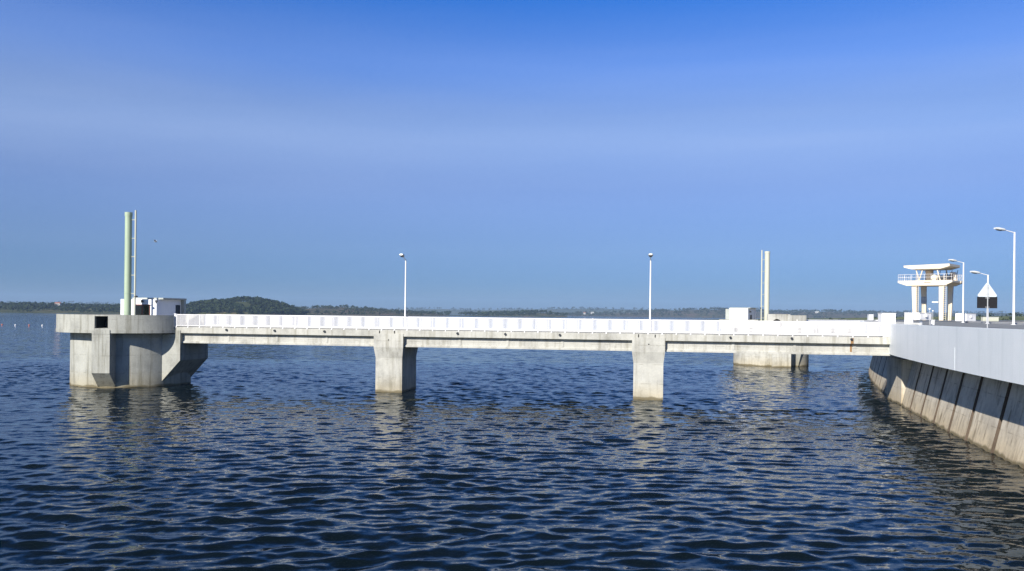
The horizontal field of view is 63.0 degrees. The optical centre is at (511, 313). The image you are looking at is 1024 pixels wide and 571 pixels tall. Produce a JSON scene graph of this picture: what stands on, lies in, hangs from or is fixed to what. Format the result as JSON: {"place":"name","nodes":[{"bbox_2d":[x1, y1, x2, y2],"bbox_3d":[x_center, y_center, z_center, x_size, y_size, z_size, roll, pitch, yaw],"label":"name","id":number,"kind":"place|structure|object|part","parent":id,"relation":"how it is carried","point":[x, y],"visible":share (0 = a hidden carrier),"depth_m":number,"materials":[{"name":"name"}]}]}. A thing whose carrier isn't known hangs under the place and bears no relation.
{"place":"outdoors","nodes":[
{"label":"outdoors","id":0,"kind":"place"},
{"bbox_2d":[0,306,120,313],"bbox_3d":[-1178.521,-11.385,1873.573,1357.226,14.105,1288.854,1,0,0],"label":"shore","id":1,"kind":"structure","parent":0,"point":[3,310],"depth_m":1358.93,"materials":[{"name":"green plant"}]},
{"bbox_2d":[0,301,120,312],"bbox_3d":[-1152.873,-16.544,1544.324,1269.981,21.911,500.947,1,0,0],"label":"shore woods","id":2,"kind":"object","parent":1,"relation":"on","point":[65,306],"visible":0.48,"depth_m":1442.07,"materials":[{"name":"green plant"}]},
{"bbox_2d":[186,302,313,314],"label":"island","id":3,"kind":"structure","parent":0,"point":[246,304],"depth_m":1345.20,"materials":[{"name":"green plant"}]},
{"bbox_2d":[186,296,310,314],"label":"island woods","id":4,"kind":"object","parent":3,"relation":"on","point":[265,306],"visible":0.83,"depth_m":1367.98,"materials":[{"name":"green plant"}]},
{"bbox_2d":[305,307,448,315],"bbox_3d":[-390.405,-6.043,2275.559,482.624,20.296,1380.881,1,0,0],"label":"shrubby hill","id":5,"kind":"structure","parent":0,"point":[312,310],"depth_m":1816.18,"materials":[{"name":"green plant"}]},
{"bbox_2d":[299,304,442,315],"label":"shrubby hill bushes","id":6,"kind":"object","parent":5,"relation":"on","point":[370,309],"visible":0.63,"depth_m":1913.05,"materials":[{"name":"green plant"}]},
{"bbox_2d":[447,313,566,316],"bbox_3d":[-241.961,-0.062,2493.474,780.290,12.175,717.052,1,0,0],"label":"shore","id":7,"kind":"structure","parent":0,"point":[542,315],"depth_m":2227.97,"materials":[{"name":"green plant"}]},
{"bbox_2d":[393,309,567,315],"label":"shore woods","id":8,"kind":"object","parent":7,"relation":"on","point":[507,312],"visible":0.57,"depth_m":2275.27,"materials":[{"name":"green plant"}]},
{"bbox_2d":[0,313,1023,570],"bbox_3d":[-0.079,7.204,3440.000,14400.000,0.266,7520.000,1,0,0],"label":"lake water","id":9,"kind":"structure","parent":0,"point":[274,457],"depth_m":38.86,"materials":[{"name":"blue liquid"}]},
{"bbox_2d":[56,314,207,387],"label":"intake tower","id":10,"kind":"structure","parent":9,"relation":"in","point":[115,351],"depth_m":77.23,"materials":[{"name":"concrete"}]},
{"bbox_2d":[124,210,137,314],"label":"vent pipe","id":11,"kind":"object","parent":10,"relation":"on","point":[128,256],"visible":0.95,"depth_m":77.86,"materials":[{"name":"metal"}]},
{"bbox_2d":[120,298,186,324],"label":"control house","id":12,"kind":"structure","parent":10,"relation":"on","point":[158,306],"depth_m":79.95,"materials":[{"name":"white paint"}]},
{"bbox_2d":[175,305,179,324],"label":"side door","id":13,"kind":"structure","parent":12,"relation":"in","point":[177,310],"depth_m":82.99,"materials":[{"name":"metal"}]},
{"bbox_2d":[374,330,417,392],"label":"bridge pier","id":14,"kind":"structure","parent":9,"relation":"in","point":[395,365],"depth_m":75.30,"materials":[{"name":"concrete"}]},
{"bbox_2d":[632,334,664,399],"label":"bridge pier","id":15,"kind":"structure","parent":9,"relation":"in","point":[648,354],"depth_m":71.37,"materials":[{"name":"concrete"}]},
{"bbox_2d":[731,314,817,366],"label":"intake tower","id":16,"kind":"structure","parent":9,"relation":"in","point":[776,360],"depth_m":120.69,"materials":[{"name":"concrete"}]},
{"bbox_2d":[719,307,759,327],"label":"control house","id":17,"kind":"structure","parent":16,"relation":"on","point":[740,314],"depth_m":122.32,"materials":[{"name":"metal"}]},
{"bbox_2d":[760,250,769,320],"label":"vent pipe","id":18,"kind":"object","parent":16,"relation":"on","point":[766,294],"visible":0.91,"depth_m":123.24,"materials":[{"name":"beige metal"}]},
{"bbox_2d":[860,321,1023,467],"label":"dam","id":19,"kind":"structure","parent":9,"relation":"in","point":[965,383],"depth_m":49.58,"materials":[{"name":"paint"}]},
{"bbox_2d":[174,326,890,355],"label":"access bridge","id":20,"kind":"structure","parent":19,"relation":"attached to","point":[731,343],"depth_m":73.11,"materials":[{"name":"concrete"}]},
{"bbox_2d":[399,254,405,316],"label":"street lamp","id":21,"kind":"object","parent":20,"relation":"on","point":[401,255],"visible":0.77,"depth_m":79.53,"materials":[{"name":"grey metal"}]},
{"bbox_2d":[176,314,883,337],"bbox_3d":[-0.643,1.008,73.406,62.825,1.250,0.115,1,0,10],"label":"bridge railing","id":22,"kind":"object","parent":20,"relation":"on","point":[676,326],"visible":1,"depth_m":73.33,"materials":[{"name":"white metal"}]},
{"bbox_2d":[648,253,652,331],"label":"street lamp","id":23,"kind":"object","parent":20,"relation":"on","point":[650,255],"visible":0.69,"depth_m":75.67,"materials":[{"name":"grey metal"}]},
{"bbox_2d":[878,313,895,336],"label":"end pillar","id":24,"kind":"structure","parent":20,"relation":"on","point":[887,319],"depth_m":68.23,"materials":[{"name":"white paint"}]},
{"bbox_2d":[883,314,894,335],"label":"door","id":25,"kind":"structure","parent":24,"relation":"in","point":[888,319],"depth_m":68.23,"materials":[{"name":"white paint"}]},
{"bbox_2d":[794,319,863,334],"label":"access bridge","id":26,"kind":"structure","parent":19,"relation":"attached to","point":[813,326],"depth_m":124.64,"materials":[{"name":"concrete"}]},
{"bbox_2d":[867,314,873,319],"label":"end pillar","id":27,"kind":"structure","parent":26,"relation":"on","point":[869,316],"depth_m":127.96,"materials":[{"name":"white paint"}]},
{"bbox_2d":[0,0,1023,312],"label":"sky","id":28,"kind":"structure","parent":0,"point":[535,154],"materials":[{"name":"blue"}]},
{"bbox_2d":[6,302,1023,315],"bbox_3d":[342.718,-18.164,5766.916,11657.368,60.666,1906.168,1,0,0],"label":"ridge","id":29,"kind":"structure","parent":0,"point":[551,310],"depth_m":5287.47,"materials":[{"name":"green plant"}]},
{"bbox_2d":[0,301,1022,314],"bbox_3d":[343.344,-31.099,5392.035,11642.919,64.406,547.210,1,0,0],"label":"ridge woods","id":30,"kind":"object","parent":29,"relation":"on","point":[622,308],"visible":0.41,"depth_m":5426.04,"materials":[{"name":"green plant"}]},
{"bbox_2d":[563,310,984,317],"bbox_3d":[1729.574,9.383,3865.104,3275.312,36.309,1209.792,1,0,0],"label":"hills","id":31,"kind":"structure","parent":0,"point":[697,314],"depth_m":3436.20,"materials":[{"name":"green plant"}]},
{"bbox_2d":[558,307,1023,317],"bbox_3d":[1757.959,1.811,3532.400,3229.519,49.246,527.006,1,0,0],"label":"hill woods","id":32,"kind":"object","parent":31,"relation":"on","point":[621,312],"visible":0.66,"depth_m":3541.37,"materials":[{"name":"green plant"}]},
{"bbox_2d":[756,316,1023,320],"bbox_3d":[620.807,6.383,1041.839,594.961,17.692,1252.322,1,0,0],"label":"dam shore","id":33,"kind":"structure","parent":0,"point":[978,318],"depth_m":963.24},
{"bbox_2d":[807,313,1023,319],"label":"dam shore woods","id":34,"kind":"object","parent":33,"relation":"on","point":[1010,318],"visible":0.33,"depth_m":875.41,"materials":[{"name":"green plant"}]},
{"bbox_2d":[896,320,1023,329],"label":"road","id":35,"kind":"structure","parent":0,"point":[952,323],"depth_m":67.19,"materials":[{"name":"grey asphalt"}]},
{"bbox_2d":[864,320,918,324],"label":"kerb","id":36,"kind":"structure","parent":35,"relation":"on","point":[896,322],"depth_m":66.42,"materials":[{"name":"white concrete"}]},
{"bbox_2d":[905,313,913,322],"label":"electric cabinet","id":37,"kind":"object","parent":36,"relation":"on","point":[909,317],"visible":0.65,"depth_m":65.86,"materials":[{"name":"white paint"}]},
{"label":"door","id":38,"kind":"part","parent":37,"relation":"part of","materials":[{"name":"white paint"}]},
{"bbox_2d":[913,313,930,324],"bbox_3d":[29.980,0.378,60.987,1.389,0.903,0.660,1,0,-28],"label":"electric cabinet","id":39,"kind":"object","parent":35,"relation":"on","point":[920,317],"visible":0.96,"depth_m":60.73,"materials":[{"name":"white metal"}]},
{"bbox_3d":[30.078,0.199,60.804,1.116,0.343,0.011,1,0,-28],"label":"door","id":40,"kind":"part","parent":39,"relation":"part of","materials":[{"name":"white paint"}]},
{"bbox_2d":[898,264,962,320],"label":"observation tower","id":41,"kind":"structure","parent":35,"relation":"on","point":[943,281],"depth_m":128.75,"materials":[{"name":"beige paint"}]},
{"bbox_2d":[948,259,964,322],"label":"street lamp","id":42,"kind":"object","parent":35,"relation":"on","point":[953,260],"visible":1,"depth_m":102.22,"materials":[{"name":"grey metal"}]},
{"bbox_2d":[970,271,989,323],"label":"street lamp","id":43,"kind":"object","parent":35,"relation":"on","point":[975,272],"visible":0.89,"depth_m":85.67,"materials":[{"name":"grey metal"}]},
{"bbox_2d":[977,283,996,327],"bbox_3d":[25.392,-0.440,44.663,1.074,2.434,0.088,1,0,0],"label":"traffic sign","id":44,"kind":"object","parent":35,"relation":"on","point":[987,297],"visible":0.94,"depth_m":44.68,"materials":[{"name":"metal"}]},
{"bbox_2d":[993,227,1016,324],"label":"street lamp","id":45,"kind":"object","parent":35,"relation":"on","point":[1013,305],"visible":1,"depth_m":74.47,"materials":[{"name":"grey metal"}]},
{"bbox_2d":[954,320,1023,324],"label":"pavement","id":46,"kind":"structure","parent":0,"point":[1017,322],"depth_m":99.64,"materials":[{"name":"grey concrete"}]},
{"bbox_2d":[955,313,960,320],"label":"electric cabinet","id":47,"kind":"object","parent":46,"relation":"on","point":[957,316],"visible":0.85,"depth_m":103.87,"materials":[{"name":"white paint"}]},
{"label":"door","id":48,"kind":"part","parent":47,"relation":"part of","materials":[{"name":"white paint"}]},
{"bbox_2d":[960,313,975,320],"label":"electric cabinet","id":49,"kind":"object","parent":46,"relation":"on","point":[969,317],"visible":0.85,"depth_m":103.38,"materials":[{"name":"white metal"}]},
{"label":"door","id":50,"kind":"part","parent":49,"relation":"part of","materials":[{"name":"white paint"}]},
{"bbox_2d":[981,317,998,320],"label":"concrete block","id":51,"kind":"structure","parent":46,"relation":"on","point":[991,318],"depth_m":105.88,"materials":[{"name":"beige paint"}]},
{"bbox_2d":[984,318,997,320],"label":"door","id":52,"kind":"structure","parent":51,"relation":"in","point":[990,319],"depth_m":105.88,"materials":[{"name":"beige paint"}]}
]}

